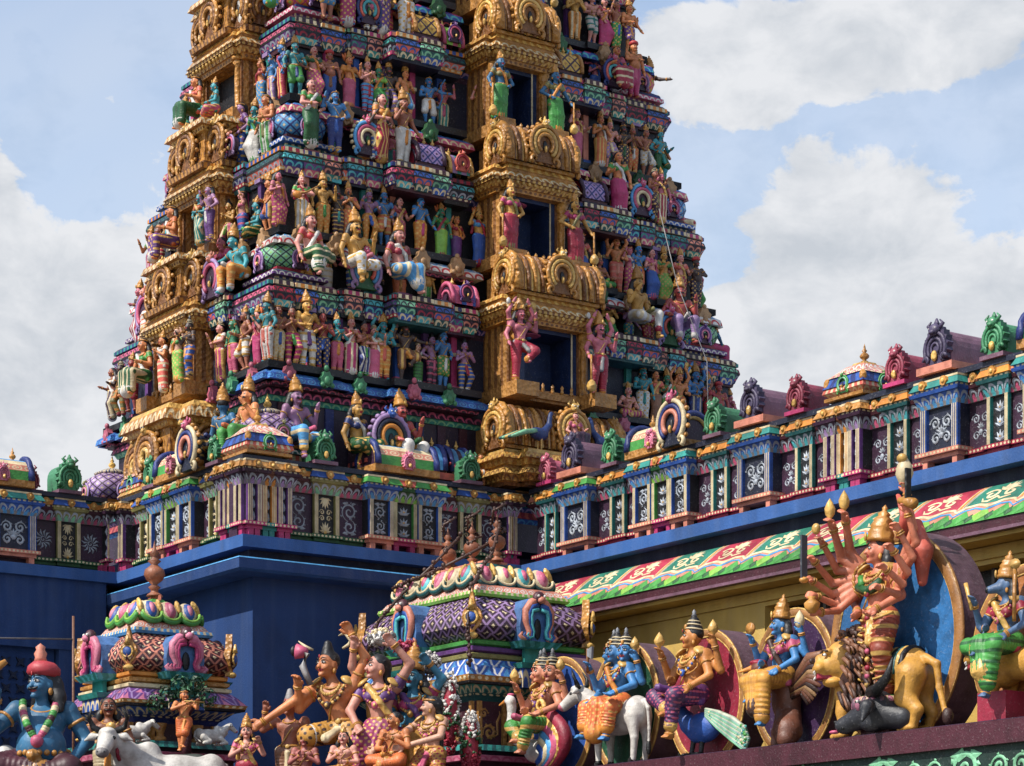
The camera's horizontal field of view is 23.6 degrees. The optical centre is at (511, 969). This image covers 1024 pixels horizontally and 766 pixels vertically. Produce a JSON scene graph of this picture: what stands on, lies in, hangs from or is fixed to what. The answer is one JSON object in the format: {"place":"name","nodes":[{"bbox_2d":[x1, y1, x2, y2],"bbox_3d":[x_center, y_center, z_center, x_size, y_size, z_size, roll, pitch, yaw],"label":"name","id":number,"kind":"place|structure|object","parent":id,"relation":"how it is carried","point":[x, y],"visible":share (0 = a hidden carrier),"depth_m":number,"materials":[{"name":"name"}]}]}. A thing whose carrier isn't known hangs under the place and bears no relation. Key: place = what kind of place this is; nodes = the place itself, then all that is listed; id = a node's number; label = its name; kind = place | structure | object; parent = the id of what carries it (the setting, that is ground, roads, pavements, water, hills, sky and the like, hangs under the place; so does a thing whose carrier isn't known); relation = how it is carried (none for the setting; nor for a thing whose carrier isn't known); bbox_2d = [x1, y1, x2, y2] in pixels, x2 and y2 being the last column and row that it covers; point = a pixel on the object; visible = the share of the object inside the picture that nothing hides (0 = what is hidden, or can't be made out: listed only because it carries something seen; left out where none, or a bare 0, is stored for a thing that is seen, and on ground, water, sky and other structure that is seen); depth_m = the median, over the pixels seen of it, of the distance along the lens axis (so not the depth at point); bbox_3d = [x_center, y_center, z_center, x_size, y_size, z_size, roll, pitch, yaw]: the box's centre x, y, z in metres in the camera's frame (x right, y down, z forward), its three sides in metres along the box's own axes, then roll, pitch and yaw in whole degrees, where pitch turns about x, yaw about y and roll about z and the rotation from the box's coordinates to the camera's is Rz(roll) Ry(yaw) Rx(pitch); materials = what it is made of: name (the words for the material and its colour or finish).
{"place":"outdoors","nodes":[
{"label":"outdoors","id":0,"kind":"place"},
{"bbox_2d":[0,561,115,748],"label":"temple wing","id":1,"kind":"structure","parent":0,"point":[41,601],"depth_m":36.73,"materials":[{"name":"blue paint"}]},
{"bbox_2d":[0,448,115,571],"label":"parapet","id":2,"kind":"structure","parent":1,"relation":"on","point":[62,521],"depth_m":36.92,"materials":[{"name":"paint"}]},
{"bbox_2d":[106,534,520,765],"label":"temple building","id":3,"kind":"structure","parent":0,"point":[267,602],"depth_m":34.91,"materials":[{"name":"paint"}]},
{"bbox_2d":[113,407,530,571],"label":"parapet","id":4,"kind":"structure","parent":3,"relation":"on","point":[384,497],"depth_m":35.37,"materials":[{"name":"paint"}]},
{"bbox_2d":[197,382,235,465],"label":"statue","id":5,"kind":"object","parent":4,"relation":"on","point":[222,399],"visible":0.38,"depth_m":35.50,"materials":[{"name":"paint"}]},
{"bbox_2d":[217,373,258,459],"bbox_3d":[-3.898,-7.884,34.897,0.572,1.275,0.659,0,0,-38],"label":"statue","id":6,"kind":"object","parent":4,"relation":"on","point":[247,409],"visible":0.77,"depth_m":34.84,"materials":[{"name":"paint"}]},
{"bbox_2d":[280,373,319,458],"bbox_3d":[-2.982,-7.894,35.021,0.542,1.294,0.612,0,0,31],"label":"statue","id":7,"kind":"object","parent":4,"relation":"on","point":[295,411],"visible":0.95,"depth_m":35.00,"materials":[{"name":"paint"}]},
{"bbox_2d":[341,391,384,455],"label":"statue","id":8,"kind":"object","parent":4,"relation":"on","point":[358,440],"visible":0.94,"depth_m":35.55,"materials":[{"name":"paint"}]},
{"bbox_2d":[393,388,429,451],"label":"statue","id":9,"kind":"object","parent":4,"relation":"on","point":[401,405],"visible":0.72,"depth_m":36.01,"materials":[{"name":"paint"}]},
{"bbox_2d":[81,0,739,571],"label":"temple tower","id":10,"kind":"structure","parent":3,"relation":"on","point":[467,160],"depth_m":37.20,"materials":[{"name":"multicoloured paint"}]},
{"bbox_2d":[117,338,152,397],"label":"statue","id":11,"kind":"object","parent":10,"relation":"on","point":[139,371],"visible":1,"depth_m":37.31,"materials":[{"name":"paint"}]},
{"bbox_2d":[152,329,168,392],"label":"statue","id":12,"kind":"object","parent":10,"relation":"on","point":[162,365],"visible":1,"depth_m":36.91,"materials":[{"name":"paint"}]},
{"bbox_2d":[147,205,179,263],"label":"statue","id":13,"kind":"object","parent":10,"relation":"on","point":[170,239],"visible":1,"depth_m":37.43,"materials":[{"name":"paint"}]},
{"bbox_2d":[172,76,202,129],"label":"statue","id":14,"kind":"object","parent":10,"relation":"on","point":[182,109],"visible":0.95,"depth_m":37.64,"materials":[{"name":"paint"}]},
{"bbox_2d":[199,185,218,240],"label":"statue","id":15,"kind":"object","parent":10,"relation":"on","point":[210,201],"visible":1,"depth_m":36.32,"materials":[{"name":"paint"}]},
{"bbox_2d":[205,320,226,382],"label":"statue","id":16,"kind":"object","parent":10,"relation":"on","point":[220,349],"visible":1,"depth_m":36.27,"materials":[{"name":"paint"}]},
{"bbox_2d":[215,222,251,294],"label":"statue","id":17,"kind":"object","parent":10,"relation":"on","point":[237,268],"visible":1,"depth_m":35.96,"materials":[{"name":"paint"}]},
{"bbox_2d":[228,304,252,370],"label":"statue","id":18,"kind":"object","parent":10,"relation":"on","point":[243,349],"visible":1,"depth_m":35.65,"materials":[{"name":"paint"}]},
{"bbox_2d":[242,97,261,161],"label":"statue","id":19,"kind":"object","parent":10,"relation":"on","point":[251,146],"visible":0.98,"depth_m":36.59,"materials":[{"name":"paint"}]},
{"bbox_2d":[251,291,277,361],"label":"statue","id":20,"kind":"object","parent":10,"relation":"on","point":[266,317],"visible":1,"depth_m":35.11,"materials":[{"name":"paint"}]},
{"bbox_2d":[254,94,274,154],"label":"statue","id":21,"kind":"object","parent":10,"relation":"on","point":[263,127],"visible":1,"depth_m":36.30,"materials":[{"name":"paint"}]},
{"bbox_2d":[269,172,288,226],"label":"statue","id":22,"kind":"object","parent":10,"relation":"on","point":[278,203],"visible":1,"depth_m":35.63,"materials":[{"name":"paint"}]},
{"bbox_2d":[282,303,304,363],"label":"statue","id":23,"kind":"object","parent":10,"relation":"on","point":[292,333],"visible":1,"depth_m":35.31,"materials":[{"name":"paint"}]},
{"bbox_2d":[282,34,306,94],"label":"statue","id":24,"kind":"object","parent":10,"relation":"on","point":[295,71],"visible":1,"depth_m":36.26,"materials":[{"name":"paint"}]},
{"bbox_2d":[291,170,320,228],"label":"statue","id":25,"kind":"object","parent":10,"relation":"on","point":[301,190],"visible":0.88,"depth_m":35.86,"materials":[{"name":"paint"}]},
{"bbox_2d":[295,289,319,365],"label":"statue","id":26,"kind":"object","parent":10,"relation":"on","point":[307,335],"visible":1,"depth_m":35.45,"materials":[{"name":"paint"}]},
{"bbox_2d":[300,79,325,148],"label":"statue","id":27,"kind":"object","parent":10,"relation":"on","point":[310,99],"visible":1,"depth_m":35.87,"materials":[{"name":"paint"}]},
{"bbox_2d":[294,203,335,274],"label":"statue","id":28,"kind":"object","parent":10,"relation":"on","point":[317,254],"visible":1,"depth_m":35.33,"materials":[{"name":"paint"}]},
{"bbox_2d":[312,309,334,367],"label":"statue","id":29,"kind":"object","parent":10,"relation":"on","point":[323,344],"visible":1,"depth_m":35.61,"materials":[{"name":"paint"}]},
{"bbox_2d":[310,169,336,232],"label":"statue","id":30,"kind":"object","parent":10,"relation":"on","point":[323,206],"visible":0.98,"depth_m":36.08,"materials":[{"name":"paint"}]},
{"bbox_2d":[320,90,350,152],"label":"statue","id":31,"kind":"object","parent":10,"relation":"on","point":[334,105],"visible":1,"depth_m":36.15,"materials":[{"name":"paint"}]},
{"bbox_2d":[328,311,348,371],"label":"statue","id":32,"kind":"object","parent":10,"relation":"on","point":[337,350],"visible":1,"depth_m":35.75,"materials":[{"name":"paint"}]},
{"bbox_2d":[340,50,361,106],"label":"statue","id":33,"kind":"object","parent":10,"relation":"on","point":[348,82],"visible":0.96,"depth_m":36.79,"materials":[{"name":"paint"}]},
{"bbox_2d":[342,312,363,374],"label":"statue","id":34,"kind":"object","parent":10,"relation":"on","point":[351,354],"visible":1,"depth_m":35.87,"materials":[{"name":"paint"}]},
{"bbox_2d":[338,206,380,282],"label":"statue","id":35,"kind":"object","parent":10,"relation":"on","point":[354,241],"visible":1,"depth_m":35.78,"materials":[{"name":"paint"}]},
{"bbox_2d":[358,185,381,240],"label":"statue","id":36,"kind":"object","parent":10,"relation":"on","point":[368,215],"visible":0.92,"depth_m":36.52,"materials":[{"name":"paint"}]},
{"bbox_2d":[372,93,393,163],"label":"statue","id":37,"kind":"object","parent":10,"relation":"on","point":[383,115],"visible":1,"depth_m":36.55,"materials":[{"name":"paint"}]},
{"bbox_2d":[371,312,395,379],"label":"statue","id":38,"kind":"object","parent":10,"relation":"on","point":[385,356],"visible":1,"depth_m":36.20,"materials":[{"name":"paint"}]},
{"bbox_2d":[373,185,396,245],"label":"statue","id":39,"kind":"object","parent":10,"relation":"on","point":[383,218],"visible":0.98,"depth_m":36.68,"materials":[{"name":"paint"}]},
{"bbox_2d":[382,217,425,293],"bbox_3d":[-1.581,-10.559,36.225,0.584,1.184,0.558,0,0,-44],"label":"statue","id":40,"kind":"object","parent":10,"relation":"on","point":[402,266],"visible":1,"depth_m":36.16,"materials":[{"name":"paint"}]},
{"bbox_2d":[393,87,422,161],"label":"statue","id":41,"kind":"object","parent":10,"relation":"on","point":[402,116],"visible":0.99,"depth_m":36.80,"materials":[{"name":"paint"}]},
{"bbox_2d":[393,324,432,378],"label":"statue","id":42,"kind":"object","parent":10,"relation":"on","point":[404,336],"visible":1,"depth_m":36.40,"materials":[{"name":"paint"}]},
{"bbox_2d":[412,198,436,248],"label":"statue","id":43,"kind":"object","parent":10,"relation":"on","point":[419,212],"visible":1,"depth_m":37.03,"materials":[{"name":"paint"}]},
{"bbox_2d":[419,76,451,123],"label":"statue","id":44,"kind":"object","parent":10,"relation":"on","point":[428,101],"visible":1,"depth_m":37.60,"materials":[{"name":"paint"}]},
{"bbox_2d":[431,202,452,254],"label":"statue","id":45,"kind":"object","parent":10,"relation":"on","point":[441,235],"visible":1,"depth_m":37.25,"materials":[{"name":"paint"}]},
{"bbox_2d":[434,331,452,385],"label":"statue","id":46,"kind":"object","parent":10,"relation":"on","point":[442,346],"visible":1,"depth_m":36.78,"materials":[{"name":"paint"}]},
{"bbox_2d":[468,203,485,267],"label":"statue","id":47,"kind":"object","parent":10,"relation":"on","point":[478,235],"visible":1,"depth_m":37.63,"materials":[{"name":"paint"}]},
{"bbox_2d":[487,49,513,118],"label":"statue","id":48,"kind":"object","parent":10,"relation":"on","point":[501,76],"visible":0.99,"depth_m":37.44,"materials":[{"name":"paint"}]},
{"bbox_2d":[496,178,524,249],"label":"statue","id":49,"kind":"object","parent":10,"relation":"on","point":[509,202],"visible":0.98,"depth_m":37.06,"materials":[{"name":"paint"}]},
{"bbox_2d":[504,296,539,379],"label":"statue","id":50,"kind":"object","parent":10,"relation":"on","point":[519,343],"visible":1,"depth_m":36.61,"materials":[{"name":"paint"}]},
{"bbox_2d":[539,63,578,134],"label":"statue","id":51,"kind":"object","parent":10,"relation":"on","point":[556,114],"visible":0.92,"depth_m":38.04,"materials":[{"name":"paint"}]},
{"bbox_2d":[558,192,598,264],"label":"statue","id":52,"kind":"object","parent":10,"relation":"on","point":[576,245],"visible":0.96,"depth_m":37.76,"materials":[{"name":"paint"}]},
{"bbox_2d":[584,311,617,393],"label":"statue","id":53,"kind":"object","parent":10,"relation":"on","point":[598,340],"visible":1,"depth_m":37.46,"materials":[{"name":"paint"}]},
{"bbox_2d":[592,111,611,166],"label":"statue","id":54,"kind":"object","parent":10,"relation":"on","point":[600,141],"visible":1,"depth_m":39.45,"materials":[{"name":"paint"}]},
{"bbox_2d":[605,236,628,292],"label":"statue","id":55,"kind":"object","parent":10,"relation":"on","point":[616,268],"visible":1,"depth_m":39.13,"materials":[{"name":"paint"}]},
{"bbox_2d":[605,152,632,209],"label":"statue","id":56,"kind":"object","parent":10,"relation":"on","point":[617,167],"visible":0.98,"depth_m":39.08,"materials":[{"name":"paint"}]},
{"bbox_2d":[633,368,654,417],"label":"statue","id":57,"kind":"object","parent":10,"relation":"on","point":[644,381],"visible":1,"depth_m":38.94,"materials":[{"name":"paint"}]},
{"bbox_2d":[626,264,663,337],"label":"statue","id":58,"kind":"object","parent":10,"relation":"on","point":[637,300],"visible":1,"depth_m":38.69,"materials":[{"name":"paint"}]},
{"bbox_2d":[662,273,699,343],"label":"statue","id":59,"kind":"object","parent":10,"relation":"on","point":[680,321],"visible":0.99,"depth_m":39.20,"materials":[{"name":"paint"}]},
{"bbox_2d":[684,361,710,412],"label":"statue","id":60,"kind":"object","parent":10,"relation":"on","point":[695,387],"visible":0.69,"depth_m":39.52,"materials":[{"name":"paint"}]},
{"bbox_2d":[0,0,1023,490],"label":"sky","id":61,"kind":"structure","parent":0,"point":[850,173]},
{"label":"ground","id":62,"kind":"structure","parent":0,"visible":0},
{"bbox_2d":[521,445,1023,755],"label":"temple wing","id":63,"kind":"structure","parent":62,"relation":"on","point":[738,572],"depth_m":32.24,"materials":[{"name":"paint"}]},
{"bbox_2d":[527,312,1023,561],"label":"parapet","id":64,"kind":"structure","parent":63,"relation":"on","point":[948,397],"depth_m":31.95,"materials":[{"name":"paint"}]},
{"bbox_2d":[596,716,1023,765],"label":"ledge","id":65,"kind":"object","parent":62,"relation":"on","point":[997,742],"depth_m":26.17,"materials":[{"name":"paint"}]},
{"bbox_2d":[0,643,94,765],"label":"statue","id":66,"kind":"object","parent":65,"relation":"on","point":[48,716],"visible":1,"depth_m":29.80,"materials":[{"name":"paint"}]},
{"bbox_2d":[75,697,134,765],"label":"statue","id":67,"kind":"object","parent":65,"relation":"on","point":[108,711],"visible":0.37,"depth_m":31.13,"materials":[{"name":"paint"}]},
{"bbox_2d":[84,709,227,765],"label":"cow","id":68,"kind":"object","parent":65,"relation":"on","point":[123,749],"visible":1,"depth_m":29.97},
{"bbox_2d":[67,540,247,765],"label":"shrine dome","id":69,"kind":"structure","parent":65,"relation":"on","point":[134,655],"depth_m":32.55,"materials":[{"name":"multicoloured paint"}]},
{"bbox_2d":[169,754,202,756],"bbox_3d":[-4.217,-2.426,31.708,0.671,0.732,0.537,0,0,0],"label":"rock","id":70,"kind":"object","parent":65,"relation":"on","point":[196,755],"visible":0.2,"depth_m":31.59,"materials":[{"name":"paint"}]},
{"bbox_2d":[145,673,218,753],"bbox_3d":[-4.307,-3.285,32.016,0.962,1.180,0.318,0,0,0],"label":"tree","id":71,"kind":"object","parent":70,"relation":"on","point":[183,685],"visible":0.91,"depth_m":31.98,"materials":[{"name":"green paint"}]},
{"bbox_2d":[170,690,203,750],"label":"statue","id":72,"kind":"object","parent":70,"relation":"on","point":[184,722],"visible":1,"depth_m":31.65,"materials":[{"name":"paint"}]},
{"bbox_2d":[193,723,237,745],"bbox_3d":[-3.909,-3.105,32.294,0.652,0.314,0.278,0,0,-32],"label":"calf","id":73,"kind":"object","parent":65,"relation":"on","point":[217,735],"visible":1,"depth_m":32.23},
{"bbox_2d":[228,713,265,765],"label":"statue","id":74,"kind":"object","parent":65,"relation":"on","point":[244,748],"visible":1,"depth_m":30.43,"materials":[{"name":"paint"}]},
{"bbox_2d":[259,688,310,765],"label":"statue","id":75,"kind":"object","parent":65,"relation":"on","point":[288,726],"visible":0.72,"depth_m":31.11,"materials":[{"name":"paint"}]},
{"bbox_2d":[251,621,370,765],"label":"statue","id":76,"kind":"object","parent":65,"relation":"on","point":[333,694],"visible":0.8,"depth_m":30.83,"materials":[{"name":"paint"}]},
{"bbox_2d":[326,725,359,765],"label":"statue","id":77,"kind":"object","parent":65,"relation":"on","point":[341,752],"visible":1,"depth_m":30.23,"materials":[{"name":"paint"}]},
{"bbox_2d":[345,633,414,765],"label":"statue","id":78,"kind":"object","parent":65,"relation":"on","point":[378,696],"visible":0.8,"depth_m":30.69,"materials":[{"name":"paint"}]},
{"bbox_2d":[365,712,410,765],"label":"statue","id":79,"kind":"object","parent":65,"relation":"on","point":[394,735],"visible":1,"depth_m":30.22,"materials":[{"name":"paint"}]},
{"bbox_2d":[366,696,448,765],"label":"statue","id":80,"kind":"object","parent":65,"relation":"on","point":[432,729],"visible":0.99,"depth_m":30.38,"materials":[{"name":"paint"}]},
{"bbox_2d":[392,642,446,765],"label":"statue","id":81,"kind":"object","parent":65,"relation":"on","point":[407,703],"visible":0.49,"depth_m":30.91,"materials":[{"name":"paint"}]},
{"bbox_2d":[440,670,462,755],"bbox_3d":[-0.769,-3.245,30.993,0.290,1.085,0.259,0,0,0],"label":"flower garland","id":82,"kind":"object","parent":81,"relation":"attached to","point":[450,698],"visible":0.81,"depth_m":30.94,"materials":[{"name":"plant"}]},
{"bbox_2d":[458,709,482,765],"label":"flower garland","id":83,"kind":"object","parent":65,"relation":"on","point":[471,741],"visible":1,"depth_m":30.63,"materials":[{"name":"plant"}]},
{"bbox_2d":[354,516,595,765],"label":"shrine dome","id":84,"kind":"structure","parent":65,"relation":"on","point":[519,618],"depth_m":33.04,"materials":[{"name":"multicoloured paint"}]},
{"bbox_2d":[499,693,571,765],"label":"swan","id":85,"kind":"object","parent":65,"relation":"on","point":[551,745],"visible":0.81,"depth_m":31.61,"materials":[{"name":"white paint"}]},
{"bbox_2d":[504,648,568,754],"bbox_3d":[0.271,-3.487,31.823,0.728,1.425,0.841,0,0,-35],"label":"statue","id":86,"kind":"object","parent":85,"relation":"on","point":[545,673],"visible":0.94,"depth_m":31.77,"materials":[{"name":"paint"}]},
{"bbox_2d":[531,656,603,765],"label":"disc niche","id":87,"kind":"object","parent":65,"relation":"on","point":[581,752],"visible":0.28,"depth_m":31.87,"materials":[{"name":"paint"}]},
{"bbox_2d":[558,669,651,765],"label":"bull","id":88,"kind":"object","parent":65,"relation":"on","point":[633,717],"visible":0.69,"depth_m":30.36,"materials":[{"name":"white paint"}]},
{"bbox_2d":[574,627,645,743],"bbox_3d":[1.204,-3.542,30.536,0.677,1.483,0.814,0,0,-35],"label":"statue","id":89,"kind":"object","parent":88,"relation":"on","point":[598,712],"visible":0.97,"depth_m":30.45,"materials":[{"name":"paint"}]},
{"bbox_2d":[593,643,678,764],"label":"disc niche","id":90,"kind":"object","parent":65,"relation":"on","point":[652,669],"visible":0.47,"depth_m":30.66,"materials":[{"name":"paint"}]},
{"bbox_2d":[678,706,750,755],"bbox_3d":[2.407,-2.955,29.090,0.381,0.873,1.641,0,0,-35],"label":"peacock","id":91,"kind":"object","parent":65,"relation":"on","point":[705,726],"visible":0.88,"depth_m":29.11,"materials":[{"name":"blue paint"}]},
{"bbox_2d":[646,610,724,739],"bbox_3d":[2.023,-3.529,29.276,0.740,1.594,0.873,0,0,-35],"label":"statue","id":92,"kind":"object","parent":91,"relation":"on","point":[695,665],"visible":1,"depth_m":29.21,"materials":[{"name":"paint"}]},
{"bbox_2d":[673,629,763,753],"bbox_3d":[2.515,-3.337,29.765,0.448,1.576,1.478,0,0,-35],"label":"disc niche","id":93,"kind":"object","parent":65,"relation":"on","point":[725,689],"visible":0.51,"depth_m":29.36,"materials":[{"name":"paint"}]},
{"bbox_2d":[738,650,823,744],"bbox_3d":[3.201,-3.049,27.990,0.470,1.064,1.275,0,0,-41],"label":"eagle","id":94,"kind":"object","parent":65,"relation":"on","point":[787,727],"visible":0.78,"depth_m":27.87,"materials":[{"name":"brown paint"}]},
{"bbox_2d":[739,594,809,726],"bbox_3d":[2.975,-3.536,27.992,0.616,1.551,0.752,0,0,-35],"label":"statue","id":95,"kind":"object","parent":94,"relation":"on","point":[784,648],"visible":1,"depth_m":27.91,"materials":[{"name":"paint"}]},
{"bbox_2d":[755,607,853,745],"bbox_3d":[3.421,-3.367,28.447,0.448,1.635,1.498,0,0,-35],"label":"disc niche","id":96,"kind":"object","parent":65,"relation":"on","point":[818,715],"visible":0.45,"depth_m":28.03,"materials":[{"name":"paint"}]},
{"bbox_2d":[829,657,909,733],"bbox_3d":[3.934,-2.950,26.557,0.625,0.751,1.040,0,0,-19],"label":"buffalo","id":97,"kind":"object","parent":65,"relation":"on","point":[875,714],"visible":1,"depth_m":26.34,"materials":[{"name":"paint"}]},
{"bbox_2d":[861,729,896,734],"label":"plinth block","id":98,"kind":"structure","parent":65,"relation":"on","point":[863,732],"depth_m":26.64,"materials":[{"name":"red paint"}]},
{"bbox_2d":[851,695,893,710],"bbox_3d":[4.004,-2.885,26.672,0.624,0.176,0.630,0,0,-35],"label":"lotus seat","id":99,"kind":"object","parent":98,"relation":"on","point":[854,705],"visible":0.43,"depth_m":26.48,"materials":[{"name":"pink paint"}]},
{"bbox_2d":[799,453,933,694],"bbox_3d":[3.868,-4.221,26.499,1.328,2.594,0.887,0,0,41],"label":"statue","id":100,"kind":"object","parent":99,"relation":"on","point":[880,585],"visible":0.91,"depth_m":26.53,"materials":[{"name":"paint"}]},
{"bbox_2d":[809,624,953,738],"bbox_3d":[4.132,-3.166,26.711,1.018,1.302,1.752,0,0,-35],"label":"lion","id":101,"kind":"object","parent":65,"relation":"on","point":[916,675],"visible":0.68,"depth_m":26.43},
{"bbox_2d":[831,531,987,732],"bbox_3d":[4.375,-3.688,27.052,0.458,2.273,2.108,0,0,-35],"label":"disc niche","id":102,"kind":"object","parent":65,"relation":"on","point":[937,619],"visible":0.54,"depth_m":26.40,"materials":[{"name":"paint"}]},
{"bbox_2d":[961,631,1023,691],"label":"tiger","id":103,"kind":"object","parent":65,"relation":"on","point":[1010,675],"visible":0.43,"depth_m":25.12},
{"bbox_2d":[959,550,1023,698],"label":"statue","id":104,"kind":"object","parent":103,"relation":"on","point":[984,651],"visible":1,"depth_m":25.00,"materials":[{"name":"paint"}]},
{"bbox_2d":[977,690,1023,721],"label":"plinth block","id":105,"kind":"structure","parent":65,"relation":"on","point":[1001,704],"depth_m":25.08,"materials":[{"name":"paint"}]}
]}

